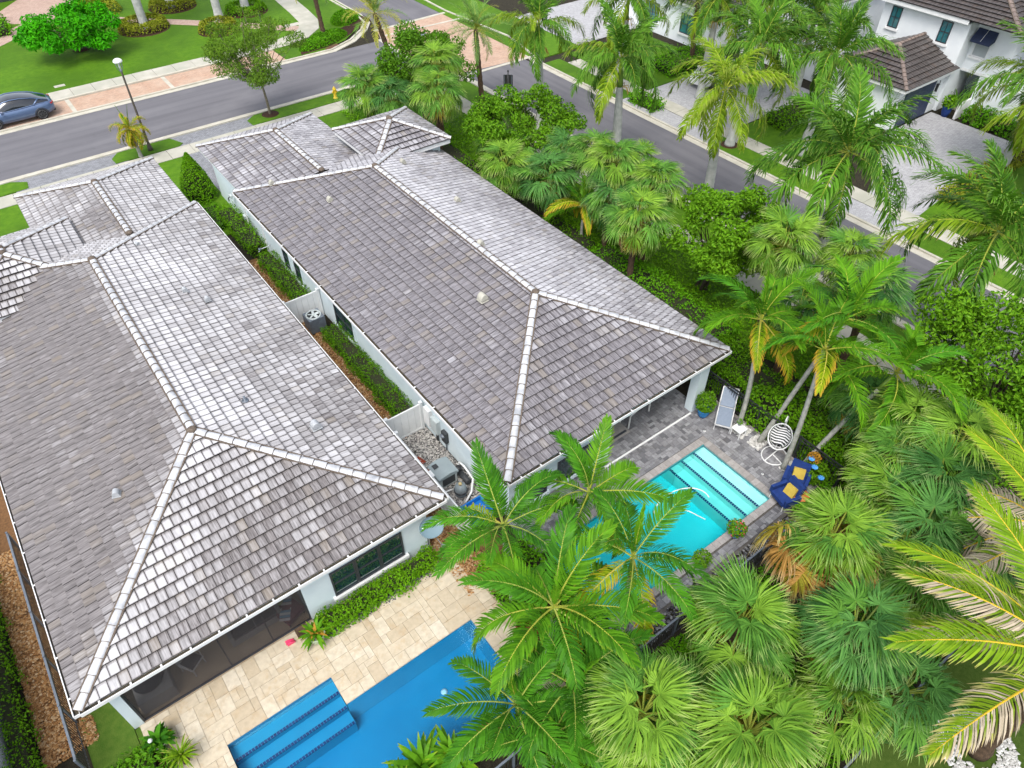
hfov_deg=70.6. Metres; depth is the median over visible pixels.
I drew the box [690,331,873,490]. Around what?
clipped hedge
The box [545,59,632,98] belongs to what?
lawn verge
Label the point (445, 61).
fan palm
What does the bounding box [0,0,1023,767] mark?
ground
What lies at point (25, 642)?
bark chips
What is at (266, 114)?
mulch ground
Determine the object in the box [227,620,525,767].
swimming pool
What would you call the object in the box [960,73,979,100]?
front door
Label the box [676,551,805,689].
fan palm
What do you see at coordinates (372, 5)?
date palm
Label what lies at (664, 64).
clipped hedge
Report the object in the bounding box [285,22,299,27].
utility cover
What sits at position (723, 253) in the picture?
broadleaf tree
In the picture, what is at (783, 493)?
armchair
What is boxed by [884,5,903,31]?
window
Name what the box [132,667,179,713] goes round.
spa tub
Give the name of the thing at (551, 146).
fan palm
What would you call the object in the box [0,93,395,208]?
pavement
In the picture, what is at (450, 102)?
fan palm
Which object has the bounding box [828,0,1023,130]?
house
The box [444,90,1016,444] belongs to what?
side pavement
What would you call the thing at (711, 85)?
parked car
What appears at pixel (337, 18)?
ground cover
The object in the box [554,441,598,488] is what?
window
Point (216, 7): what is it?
royal palm
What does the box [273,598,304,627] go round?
chaise
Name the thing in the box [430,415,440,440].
utility box
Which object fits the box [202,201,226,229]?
clipped hedge
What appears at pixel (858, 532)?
fan palm
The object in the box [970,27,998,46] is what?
awning
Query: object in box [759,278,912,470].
feather palm
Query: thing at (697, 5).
date palm
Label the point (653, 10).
window
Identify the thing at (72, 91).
pavement
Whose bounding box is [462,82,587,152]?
broadleaf tree
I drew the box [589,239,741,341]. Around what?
clipped hedge
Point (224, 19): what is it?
ring shrub
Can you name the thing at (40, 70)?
lawn
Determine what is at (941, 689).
fan palm
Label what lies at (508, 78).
street sign
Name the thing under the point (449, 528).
bark chips
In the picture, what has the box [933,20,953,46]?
window
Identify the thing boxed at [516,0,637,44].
driveway
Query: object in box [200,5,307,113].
broadleaf tree
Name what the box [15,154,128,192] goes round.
driveway apron
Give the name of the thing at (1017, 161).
clipped hedge
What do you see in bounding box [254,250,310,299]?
clipped hedge
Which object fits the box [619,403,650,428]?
bar table
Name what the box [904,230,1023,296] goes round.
lawn verge
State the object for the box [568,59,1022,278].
side pavement
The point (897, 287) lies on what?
fan palm
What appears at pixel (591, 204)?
fan palm
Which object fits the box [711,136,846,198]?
lawn verge
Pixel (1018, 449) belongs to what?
coconut palm
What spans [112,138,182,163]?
lawn verge
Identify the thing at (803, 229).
fan palm
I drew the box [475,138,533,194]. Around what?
fan palm
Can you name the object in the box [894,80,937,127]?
garage door
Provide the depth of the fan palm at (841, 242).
29.18 m
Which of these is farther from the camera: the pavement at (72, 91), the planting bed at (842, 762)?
the pavement at (72, 91)
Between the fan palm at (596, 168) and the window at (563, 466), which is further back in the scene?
the fan palm at (596, 168)
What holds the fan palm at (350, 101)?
on the lawn at (40, 70)
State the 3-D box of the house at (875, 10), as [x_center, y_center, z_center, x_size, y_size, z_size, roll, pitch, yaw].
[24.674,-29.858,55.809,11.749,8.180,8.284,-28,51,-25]
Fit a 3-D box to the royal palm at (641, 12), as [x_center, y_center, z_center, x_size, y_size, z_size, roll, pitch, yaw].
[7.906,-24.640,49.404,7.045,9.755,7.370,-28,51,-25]
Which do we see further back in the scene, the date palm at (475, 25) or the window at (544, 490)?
the date palm at (475, 25)
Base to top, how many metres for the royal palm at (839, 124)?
10.558 m
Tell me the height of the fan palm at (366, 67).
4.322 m
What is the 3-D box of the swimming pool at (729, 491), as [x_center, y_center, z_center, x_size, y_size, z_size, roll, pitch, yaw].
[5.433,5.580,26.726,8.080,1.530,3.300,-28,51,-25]
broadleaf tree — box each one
[12,0,121,55]
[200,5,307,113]
[375,19,479,117]
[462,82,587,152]
[657,183,800,290]
[910,283,1023,440]
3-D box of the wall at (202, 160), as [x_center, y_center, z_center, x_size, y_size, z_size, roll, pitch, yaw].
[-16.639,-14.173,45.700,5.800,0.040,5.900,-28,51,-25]
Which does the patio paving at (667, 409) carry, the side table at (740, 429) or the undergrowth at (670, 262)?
the side table at (740, 429)
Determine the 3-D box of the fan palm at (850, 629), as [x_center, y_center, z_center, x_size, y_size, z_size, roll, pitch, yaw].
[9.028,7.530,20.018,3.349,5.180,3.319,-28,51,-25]
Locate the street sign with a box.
[503,70,512,97]
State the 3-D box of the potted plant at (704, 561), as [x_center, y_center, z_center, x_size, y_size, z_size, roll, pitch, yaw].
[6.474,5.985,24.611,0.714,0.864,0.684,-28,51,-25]
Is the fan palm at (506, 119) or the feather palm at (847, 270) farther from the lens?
the fan palm at (506, 119)
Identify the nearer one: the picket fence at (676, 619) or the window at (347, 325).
the picket fence at (676, 619)
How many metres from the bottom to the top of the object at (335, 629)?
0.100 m
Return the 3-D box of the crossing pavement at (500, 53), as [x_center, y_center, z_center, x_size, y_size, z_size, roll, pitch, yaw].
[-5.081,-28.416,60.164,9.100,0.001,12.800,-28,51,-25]
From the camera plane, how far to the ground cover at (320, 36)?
59.69 m
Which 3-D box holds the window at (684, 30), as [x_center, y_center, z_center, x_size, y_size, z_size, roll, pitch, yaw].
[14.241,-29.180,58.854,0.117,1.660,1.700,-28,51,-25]
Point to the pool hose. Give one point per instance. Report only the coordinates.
(687, 510)
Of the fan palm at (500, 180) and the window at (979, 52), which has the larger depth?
the window at (979, 52)
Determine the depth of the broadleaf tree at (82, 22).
55.81 m
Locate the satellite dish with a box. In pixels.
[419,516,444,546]
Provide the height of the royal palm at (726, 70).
9.603 m
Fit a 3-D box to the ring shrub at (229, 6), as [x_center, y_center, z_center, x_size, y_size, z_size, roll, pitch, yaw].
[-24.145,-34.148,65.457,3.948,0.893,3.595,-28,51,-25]
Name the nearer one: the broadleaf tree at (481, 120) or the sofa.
the sofa
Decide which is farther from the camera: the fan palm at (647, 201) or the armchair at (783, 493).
the fan palm at (647, 201)
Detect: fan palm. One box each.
[334,62,392,119]
[358,62,395,112]
[365,75,417,114]
[404,70,466,149]
[407,39,465,130]
[474,126,515,167]
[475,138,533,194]
[491,108,512,129]
[500,132,543,190]
[514,150,583,221]
[540,125,589,213]
[566,127,617,217]
[577,638,714,767]
[578,175,634,247]
[581,135,647,241]
[599,184,678,279]
[612,735,714,767]
[614,137,667,235]
[622,158,690,263]
[632,646,729,744]
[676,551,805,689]
[680,658,829,767]
[743,202,826,336]
[747,484,901,616]
[760,264,837,375]
[787,568,919,697]
[788,650,905,767]
[809,225,889,346]
[816,367,899,446]
[829,258,926,382]
[833,635,974,765]
[839,451,940,546]
[844,414,944,511]
[853,380,966,498]
[867,538,978,638]
[869,475,987,592]
[879,431,994,544]
[902,396,1016,491]
[914,497,1023,608]
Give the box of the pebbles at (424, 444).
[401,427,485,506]
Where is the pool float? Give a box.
[285,638,295,645]
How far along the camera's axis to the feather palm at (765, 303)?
26.18 m
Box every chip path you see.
[0,485,83,758]
[248,258,521,594]
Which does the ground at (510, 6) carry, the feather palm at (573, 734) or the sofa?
the feather palm at (573, 734)
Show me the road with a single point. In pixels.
(38, 148)
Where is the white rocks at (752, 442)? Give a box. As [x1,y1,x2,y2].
[747,434,768,450]
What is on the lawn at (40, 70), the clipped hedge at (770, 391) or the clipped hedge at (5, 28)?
the clipped hedge at (5, 28)
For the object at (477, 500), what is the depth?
26.45 m
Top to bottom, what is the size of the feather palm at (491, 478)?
6.350 m
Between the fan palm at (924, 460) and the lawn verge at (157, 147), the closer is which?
the fan palm at (924, 460)
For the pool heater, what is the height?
0.750 m
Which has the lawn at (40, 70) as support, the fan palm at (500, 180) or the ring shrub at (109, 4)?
the ring shrub at (109, 4)
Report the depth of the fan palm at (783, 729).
16.69 m
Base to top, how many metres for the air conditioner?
0.810 m
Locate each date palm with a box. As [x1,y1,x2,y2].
[295,0,327,31]
[341,0,406,74]
[446,0,511,103]
[663,0,721,56]
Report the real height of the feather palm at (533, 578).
6.514 m
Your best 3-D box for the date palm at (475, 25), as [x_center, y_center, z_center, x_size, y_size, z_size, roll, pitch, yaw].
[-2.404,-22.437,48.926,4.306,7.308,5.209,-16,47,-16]
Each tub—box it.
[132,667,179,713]
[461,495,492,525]
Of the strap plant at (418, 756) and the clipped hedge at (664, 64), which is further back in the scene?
the clipped hedge at (664, 64)
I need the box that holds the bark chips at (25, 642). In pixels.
[0,547,98,767]
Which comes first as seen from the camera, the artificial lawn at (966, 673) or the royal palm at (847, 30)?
the artificial lawn at (966, 673)
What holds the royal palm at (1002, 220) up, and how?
on the lawn at (40, 70)
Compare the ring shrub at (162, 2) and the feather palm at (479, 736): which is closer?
the feather palm at (479, 736)
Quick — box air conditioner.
[302,308,326,334]
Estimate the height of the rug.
0.019 m
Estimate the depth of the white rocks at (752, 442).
28.85 m
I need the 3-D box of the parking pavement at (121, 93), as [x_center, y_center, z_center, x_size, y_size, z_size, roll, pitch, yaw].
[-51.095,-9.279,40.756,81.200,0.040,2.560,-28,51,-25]
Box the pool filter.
[454,481,467,497]
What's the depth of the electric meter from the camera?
27.88 m
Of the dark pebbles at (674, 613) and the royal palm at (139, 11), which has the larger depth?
the royal palm at (139, 11)
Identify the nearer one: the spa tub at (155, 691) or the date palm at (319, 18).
the spa tub at (155, 691)
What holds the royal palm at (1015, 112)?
on the lawn at (40, 70)
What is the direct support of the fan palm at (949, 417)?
on the ground at (510, 6)
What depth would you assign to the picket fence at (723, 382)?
28.55 m
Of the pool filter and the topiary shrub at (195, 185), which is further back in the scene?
the topiary shrub at (195, 185)
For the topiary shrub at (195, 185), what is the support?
on the lawn at (40, 70)
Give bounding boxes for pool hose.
[654,487,708,529]
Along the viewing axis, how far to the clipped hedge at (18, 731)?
20.79 m
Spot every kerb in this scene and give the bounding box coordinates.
[0,0,1023,382]
[53,48,272,102]
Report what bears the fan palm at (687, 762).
on the ground at (510, 6)
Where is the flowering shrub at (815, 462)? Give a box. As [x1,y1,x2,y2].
[804,451,830,485]
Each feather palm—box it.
[108,106,150,157]
[421,437,579,610]
[421,630,596,767]
[458,503,666,706]
[470,661,624,767]
[498,604,656,766]
[513,414,677,558]
[542,163,618,244]
[549,486,710,645]
[693,267,823,423]
[757,252,922,442]
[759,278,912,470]
[803,316,973,461]
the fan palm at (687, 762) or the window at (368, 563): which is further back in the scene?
the window at (368, 563)
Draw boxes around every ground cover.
[298,28,347,51]
[330,8,358,25]
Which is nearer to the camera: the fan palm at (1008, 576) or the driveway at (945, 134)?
the fan palm at (1008, 576)
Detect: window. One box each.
[280,247,293,274]
[292,260,306,288]
[329,560,359,596]
[331,302,357,346]
[353,546,382,581]
[377,532,404,567]
[519,469,549,502]
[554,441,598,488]
[647,0,659,25]
[677,12,693,37]
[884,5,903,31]
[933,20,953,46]
[968,43,990,61]
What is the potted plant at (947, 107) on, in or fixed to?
on the driveway at (945, 134)
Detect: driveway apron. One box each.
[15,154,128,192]
[170,116,260,146]
[623,97,709,142]
[824,197,912,239]
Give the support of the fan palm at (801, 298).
on the planting bed at (769, 363)
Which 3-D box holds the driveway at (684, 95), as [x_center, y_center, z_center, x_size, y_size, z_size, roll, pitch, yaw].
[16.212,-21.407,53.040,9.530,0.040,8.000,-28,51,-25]
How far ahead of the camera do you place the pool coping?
27.47 m
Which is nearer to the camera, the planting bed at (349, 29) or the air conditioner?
the air conditioner
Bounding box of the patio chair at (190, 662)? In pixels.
[175,650,206,676]
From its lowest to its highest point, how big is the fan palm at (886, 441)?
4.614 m
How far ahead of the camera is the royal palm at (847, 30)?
40.50 m
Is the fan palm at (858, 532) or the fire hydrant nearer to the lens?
the fan palm at (858, 532)
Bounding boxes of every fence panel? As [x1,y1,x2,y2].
[282,287,324,322]
[383,400,424,438]
[394,431,431,473]
[430,473,471,544]
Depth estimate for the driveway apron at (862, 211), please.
41.09 m
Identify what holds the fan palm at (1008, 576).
on the planting bed at (842, 762)
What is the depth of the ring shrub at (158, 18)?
61.56 m
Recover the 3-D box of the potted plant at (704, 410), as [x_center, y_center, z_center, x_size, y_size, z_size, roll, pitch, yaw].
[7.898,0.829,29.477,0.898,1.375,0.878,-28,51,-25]
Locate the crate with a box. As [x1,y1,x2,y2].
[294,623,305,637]
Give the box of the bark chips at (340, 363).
[250,260,409,437]
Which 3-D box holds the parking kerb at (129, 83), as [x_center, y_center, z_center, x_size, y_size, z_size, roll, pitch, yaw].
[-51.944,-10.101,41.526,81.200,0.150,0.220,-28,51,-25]
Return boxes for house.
[0,156,448,728]
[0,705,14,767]
[195,106,731,516]
[602,0,746,47]
[741,0,885,81]
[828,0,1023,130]
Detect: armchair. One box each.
[769,475,805,511]
[781,458,811,488]
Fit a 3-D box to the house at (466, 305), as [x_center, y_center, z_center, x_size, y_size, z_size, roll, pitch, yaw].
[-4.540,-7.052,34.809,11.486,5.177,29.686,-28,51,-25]
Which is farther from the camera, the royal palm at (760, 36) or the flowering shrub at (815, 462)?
the royal palm at (760, 36)
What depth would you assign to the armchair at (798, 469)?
27.00 m
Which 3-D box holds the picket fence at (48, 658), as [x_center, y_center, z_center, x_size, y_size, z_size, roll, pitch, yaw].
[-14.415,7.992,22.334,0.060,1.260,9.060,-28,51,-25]
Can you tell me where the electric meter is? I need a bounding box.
[440,429,448,449]
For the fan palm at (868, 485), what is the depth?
22.50 m
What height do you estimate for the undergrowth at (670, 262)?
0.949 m
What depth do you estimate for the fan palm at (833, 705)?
18.51 m
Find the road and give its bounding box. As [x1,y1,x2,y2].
[0,0,1023,381]
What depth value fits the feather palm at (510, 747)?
18.24 m
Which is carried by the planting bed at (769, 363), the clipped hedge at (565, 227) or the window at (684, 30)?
the clipped hedge at (565, 227)
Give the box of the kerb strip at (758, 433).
[704,391,831,487]
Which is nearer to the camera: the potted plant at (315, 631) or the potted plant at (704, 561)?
the potted plant at (315, 631)
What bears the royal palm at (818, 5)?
on the driveway at (684, 95)
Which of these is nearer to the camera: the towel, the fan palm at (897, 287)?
the towel
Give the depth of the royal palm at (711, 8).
47.56 m
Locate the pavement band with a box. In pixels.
[373,12,530,75]
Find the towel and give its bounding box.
[279,596,290,621]
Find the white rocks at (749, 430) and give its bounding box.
[728,423,752,438]
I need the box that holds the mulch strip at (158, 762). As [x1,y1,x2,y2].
[153,753,170,767]
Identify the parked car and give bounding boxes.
[0,91,55,129]
[689,56,741,88]
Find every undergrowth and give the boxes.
[340,108,1023,515]
[474,478,1023,767]
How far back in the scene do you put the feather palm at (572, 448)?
21.23 m
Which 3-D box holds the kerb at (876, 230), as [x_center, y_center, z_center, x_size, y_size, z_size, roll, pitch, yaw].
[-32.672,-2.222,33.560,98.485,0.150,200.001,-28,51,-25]
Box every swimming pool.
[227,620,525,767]
[555,444,768,619]
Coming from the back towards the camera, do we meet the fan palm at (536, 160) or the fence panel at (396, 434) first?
the fan palm at (536, 160)
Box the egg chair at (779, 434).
[761,416,792,465]
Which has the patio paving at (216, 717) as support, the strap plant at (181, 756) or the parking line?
the strap plant at (181, 756)
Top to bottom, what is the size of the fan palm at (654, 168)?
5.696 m
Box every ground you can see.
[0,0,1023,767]
[73,0,737,148]
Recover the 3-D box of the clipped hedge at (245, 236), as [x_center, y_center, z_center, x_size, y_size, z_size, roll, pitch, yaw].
[-14.663,-8.462,39.139,1.486,1.151,5.009,-28,51,-25]
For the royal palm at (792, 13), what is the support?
on the driveway at (684, 95)
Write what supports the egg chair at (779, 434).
on the patio paving at (667, 409)
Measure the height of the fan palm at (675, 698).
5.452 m
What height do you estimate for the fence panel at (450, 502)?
1.540 m
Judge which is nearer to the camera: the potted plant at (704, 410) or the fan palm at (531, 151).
the potted plant at (704, 410)
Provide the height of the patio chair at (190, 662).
0.951 m
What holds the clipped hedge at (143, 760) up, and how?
on the ground at (510, 6)
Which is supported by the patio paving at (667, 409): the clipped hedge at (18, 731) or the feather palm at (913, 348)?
the feather palm at (913, 348)
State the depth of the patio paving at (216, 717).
22.42 m
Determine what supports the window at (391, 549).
in the house at (204, 450)
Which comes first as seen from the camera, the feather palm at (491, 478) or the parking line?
the feather palm at (491, 478)
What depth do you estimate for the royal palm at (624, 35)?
39.46 m
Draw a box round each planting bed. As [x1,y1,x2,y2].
[301,25,355,54]
[347,16,370,24]
[590,483,976,767]
[596,246,879,488]
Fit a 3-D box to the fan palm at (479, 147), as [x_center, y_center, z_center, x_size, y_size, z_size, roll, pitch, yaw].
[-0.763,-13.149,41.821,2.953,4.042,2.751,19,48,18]
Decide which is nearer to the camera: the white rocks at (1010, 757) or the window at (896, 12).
the white rocks at (1010, 757)
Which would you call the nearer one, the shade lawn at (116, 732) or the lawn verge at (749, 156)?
the shade lawn at (116, 732)
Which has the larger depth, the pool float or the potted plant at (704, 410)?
the potted plant at (704, 410)
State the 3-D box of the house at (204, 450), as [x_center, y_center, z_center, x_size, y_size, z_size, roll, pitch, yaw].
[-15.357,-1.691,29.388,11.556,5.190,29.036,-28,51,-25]
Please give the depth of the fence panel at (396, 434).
26.71 m
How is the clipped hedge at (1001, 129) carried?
on the ground at (510, 6)
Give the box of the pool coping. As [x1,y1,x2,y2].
[535,436,777,628]
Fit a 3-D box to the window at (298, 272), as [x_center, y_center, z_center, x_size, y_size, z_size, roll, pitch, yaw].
[-10.429,-5.477,35.217,0.117,1.580,0.990,-28,51,-25]
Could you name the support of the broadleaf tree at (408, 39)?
on the lawn at (40, 70)
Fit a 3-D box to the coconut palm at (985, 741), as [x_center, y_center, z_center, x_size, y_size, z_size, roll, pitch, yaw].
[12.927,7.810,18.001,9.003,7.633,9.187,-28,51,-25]
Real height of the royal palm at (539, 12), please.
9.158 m
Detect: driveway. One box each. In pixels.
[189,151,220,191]
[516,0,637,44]
[649,71,812,127]
[870,112,1008,214]
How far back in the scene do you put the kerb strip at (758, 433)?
29.28 m
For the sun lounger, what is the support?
on the patio paving at (667, 409)
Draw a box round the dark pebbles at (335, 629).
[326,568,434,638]
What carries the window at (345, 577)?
in the house at (204, 450)
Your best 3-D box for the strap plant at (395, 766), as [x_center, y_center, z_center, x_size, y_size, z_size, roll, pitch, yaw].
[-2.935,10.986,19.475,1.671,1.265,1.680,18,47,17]
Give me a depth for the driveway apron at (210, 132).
48.51 m
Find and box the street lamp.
[113,58,152,150]
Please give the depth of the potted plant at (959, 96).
50.69 m
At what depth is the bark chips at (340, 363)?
32.40 m
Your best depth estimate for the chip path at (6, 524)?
25.44 m
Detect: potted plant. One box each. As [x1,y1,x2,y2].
[139,721,177,757]
[298,614,331,650]
[692,548,712,568]
[695,390,717,418]
[726,518,747,538]
[941,94,958,116]
[949,89,965,109]
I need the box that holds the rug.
[611,422,630,442]
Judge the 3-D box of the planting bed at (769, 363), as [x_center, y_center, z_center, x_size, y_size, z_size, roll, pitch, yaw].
[3.759,-6.351,37.813,3.400,0.040,34.400,-28,51,-25]
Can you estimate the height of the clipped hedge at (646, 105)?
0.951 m
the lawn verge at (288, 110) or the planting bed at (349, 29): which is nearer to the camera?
the lawn verge at (288, 110)
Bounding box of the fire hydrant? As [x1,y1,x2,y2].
[332,86,337,98]
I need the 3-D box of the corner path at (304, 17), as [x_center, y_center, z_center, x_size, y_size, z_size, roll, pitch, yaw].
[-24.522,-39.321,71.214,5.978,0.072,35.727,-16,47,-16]
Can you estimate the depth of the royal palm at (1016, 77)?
41.01 m
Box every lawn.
[0,0,1023,427]
[78,702,141,767]
[136,727,155,754]
[849,582,1023,767]
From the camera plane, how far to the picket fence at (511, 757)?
19.55 m
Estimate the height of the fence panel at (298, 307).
1.540 m
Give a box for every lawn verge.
[0,182,28,196]
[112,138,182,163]
[247,87,359,124]
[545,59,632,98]
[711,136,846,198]
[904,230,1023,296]
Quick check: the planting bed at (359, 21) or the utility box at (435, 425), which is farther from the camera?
the planting bed at (359, 21)
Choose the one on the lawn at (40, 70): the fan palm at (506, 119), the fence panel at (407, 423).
the fan palm at (506, 119)
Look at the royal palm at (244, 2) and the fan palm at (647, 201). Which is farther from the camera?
the royal palm at (244, 2)
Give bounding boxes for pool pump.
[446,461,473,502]
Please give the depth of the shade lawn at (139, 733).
20.99 m
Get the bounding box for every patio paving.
[140,543,565,767]
[507,388,821,631]
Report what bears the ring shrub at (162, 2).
on the mulch ground at (266, 114)
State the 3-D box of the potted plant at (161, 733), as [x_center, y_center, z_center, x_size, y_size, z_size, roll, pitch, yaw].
[-10.021,10.097,20.477,1.028,0.810,0.915,22,49,20]
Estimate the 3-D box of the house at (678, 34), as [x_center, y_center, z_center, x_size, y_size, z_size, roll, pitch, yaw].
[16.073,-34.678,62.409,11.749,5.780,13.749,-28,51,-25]
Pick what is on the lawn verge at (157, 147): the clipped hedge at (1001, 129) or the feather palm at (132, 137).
the feather palm at (132, 137)
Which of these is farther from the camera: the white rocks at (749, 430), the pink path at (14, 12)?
the pink path at (14, 12)
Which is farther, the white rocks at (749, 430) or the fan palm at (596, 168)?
the fan palm at (596, 168)
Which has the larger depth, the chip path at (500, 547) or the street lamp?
the street lamp
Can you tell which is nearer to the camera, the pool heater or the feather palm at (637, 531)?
the feather palm at (637, 531)
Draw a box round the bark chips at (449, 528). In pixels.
[426,507,496,595]
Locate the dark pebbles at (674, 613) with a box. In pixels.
[630,516,791,650]
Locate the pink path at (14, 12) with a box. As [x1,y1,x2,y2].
[0,0,298,45]
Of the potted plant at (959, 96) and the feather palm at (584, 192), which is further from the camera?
the potted plant at (959, 96)
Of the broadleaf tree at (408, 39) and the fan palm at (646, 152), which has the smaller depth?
the fan palm at (646, 152)
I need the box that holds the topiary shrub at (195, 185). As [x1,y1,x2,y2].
[179,152,217,204]
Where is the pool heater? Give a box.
[427,456,458,487]
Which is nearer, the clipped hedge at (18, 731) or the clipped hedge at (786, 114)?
the clipped hedge at (18, 731)
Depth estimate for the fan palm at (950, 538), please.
21.09 m
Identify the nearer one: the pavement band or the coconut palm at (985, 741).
the coconut palm at (985, 741)
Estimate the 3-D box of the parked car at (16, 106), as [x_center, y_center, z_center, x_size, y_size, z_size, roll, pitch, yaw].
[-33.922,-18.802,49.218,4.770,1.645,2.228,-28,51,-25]
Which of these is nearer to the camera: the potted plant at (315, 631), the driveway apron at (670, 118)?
the potted plant at (315, 631)
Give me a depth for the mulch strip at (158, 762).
20.45 m
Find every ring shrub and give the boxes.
[78,0,121,15]
[117,12,169,35]
[148,0,196,12]
[198,15,238,35]
[224,0,266,16]
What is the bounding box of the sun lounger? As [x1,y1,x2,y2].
[713,385,739,432]
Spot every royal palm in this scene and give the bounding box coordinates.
[131,0,149,28]
[210,0,223,21]
[239,0,248,6]
[486,0,585,128]
[563,0,682,169]
[580,0,675,93]
[662,0,771,98]
[668,35,798,221]
[703,0,823,146]
[716,0,817,105]
[744,63,946,280]
[766,0,874,101]
[774,0,906,156]
[873,138,1023,357]
[954,17,1023,165]
[979,89,1023,151]
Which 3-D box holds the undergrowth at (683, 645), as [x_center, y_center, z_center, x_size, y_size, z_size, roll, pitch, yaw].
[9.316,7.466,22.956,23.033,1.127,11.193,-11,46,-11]
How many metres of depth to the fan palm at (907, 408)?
23.98 m
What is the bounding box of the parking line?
[65,56,250,111]
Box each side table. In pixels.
[730,423,747,439]
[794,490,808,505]
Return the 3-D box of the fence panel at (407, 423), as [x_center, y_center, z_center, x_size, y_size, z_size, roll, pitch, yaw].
[-4.239,1.584,28.637,1.700,1.540,0.150,-28,51,-25]
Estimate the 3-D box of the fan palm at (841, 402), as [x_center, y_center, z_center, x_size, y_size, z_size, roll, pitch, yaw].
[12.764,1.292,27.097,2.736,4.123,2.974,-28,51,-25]
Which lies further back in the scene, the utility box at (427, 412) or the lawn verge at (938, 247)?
the lawn verge at (938, 247)
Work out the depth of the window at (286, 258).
36.08 m
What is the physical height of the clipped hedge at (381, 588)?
0.821 m
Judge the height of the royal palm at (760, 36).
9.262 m
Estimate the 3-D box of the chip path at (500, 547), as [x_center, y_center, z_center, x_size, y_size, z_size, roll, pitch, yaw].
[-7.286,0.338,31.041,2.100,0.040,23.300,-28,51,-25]
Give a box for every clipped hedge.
[0,13,13,37]
[0,575,47,767]
[104,738,178,767]
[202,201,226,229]
[213,203,268,256]
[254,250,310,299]
[315,542,442,639]
[320,320,412,416]
[443,139,601,251]
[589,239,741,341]
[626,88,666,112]
[647,42,714,77]
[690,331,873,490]
[760,94,835,130]
[935,148,1023,205]
[958,102,1018,140]
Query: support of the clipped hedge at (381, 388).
on the ground at (510, 6)
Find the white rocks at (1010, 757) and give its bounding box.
[935,708,1020,767]
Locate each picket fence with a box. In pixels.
[5,531,90,767]
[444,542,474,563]
[495,652,637,767]
[639,516,800,656]
[705,370,844,486]
[844,608,993,767]
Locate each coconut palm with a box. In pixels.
[881,478,1023,767]
[924,399,1023,627]
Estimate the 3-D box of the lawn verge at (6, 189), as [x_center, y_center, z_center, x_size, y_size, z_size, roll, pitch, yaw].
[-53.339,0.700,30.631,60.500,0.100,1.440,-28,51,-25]
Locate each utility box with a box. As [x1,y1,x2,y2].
[423,405,431,427]
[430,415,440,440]
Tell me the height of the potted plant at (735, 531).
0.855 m
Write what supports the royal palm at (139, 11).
on the mulch ground at (266, 114)
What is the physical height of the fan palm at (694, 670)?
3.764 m
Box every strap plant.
[160,734,200,767]
[383,725,445,767]
[386,757,406,767]
[426,725,486,767]
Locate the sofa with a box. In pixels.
[226,603,280,646]
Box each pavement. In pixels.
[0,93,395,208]
[1,51,285,129]
[47,49,256,99]
[378,14,525,73]
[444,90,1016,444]
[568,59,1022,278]
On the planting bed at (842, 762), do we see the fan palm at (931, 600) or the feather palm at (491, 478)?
the fan palm at (931, 600)
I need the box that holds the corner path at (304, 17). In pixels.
[261,0,318,49]
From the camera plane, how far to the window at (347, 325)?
32.68 m
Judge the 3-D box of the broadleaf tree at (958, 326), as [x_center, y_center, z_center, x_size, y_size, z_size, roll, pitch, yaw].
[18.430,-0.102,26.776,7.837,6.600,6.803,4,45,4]

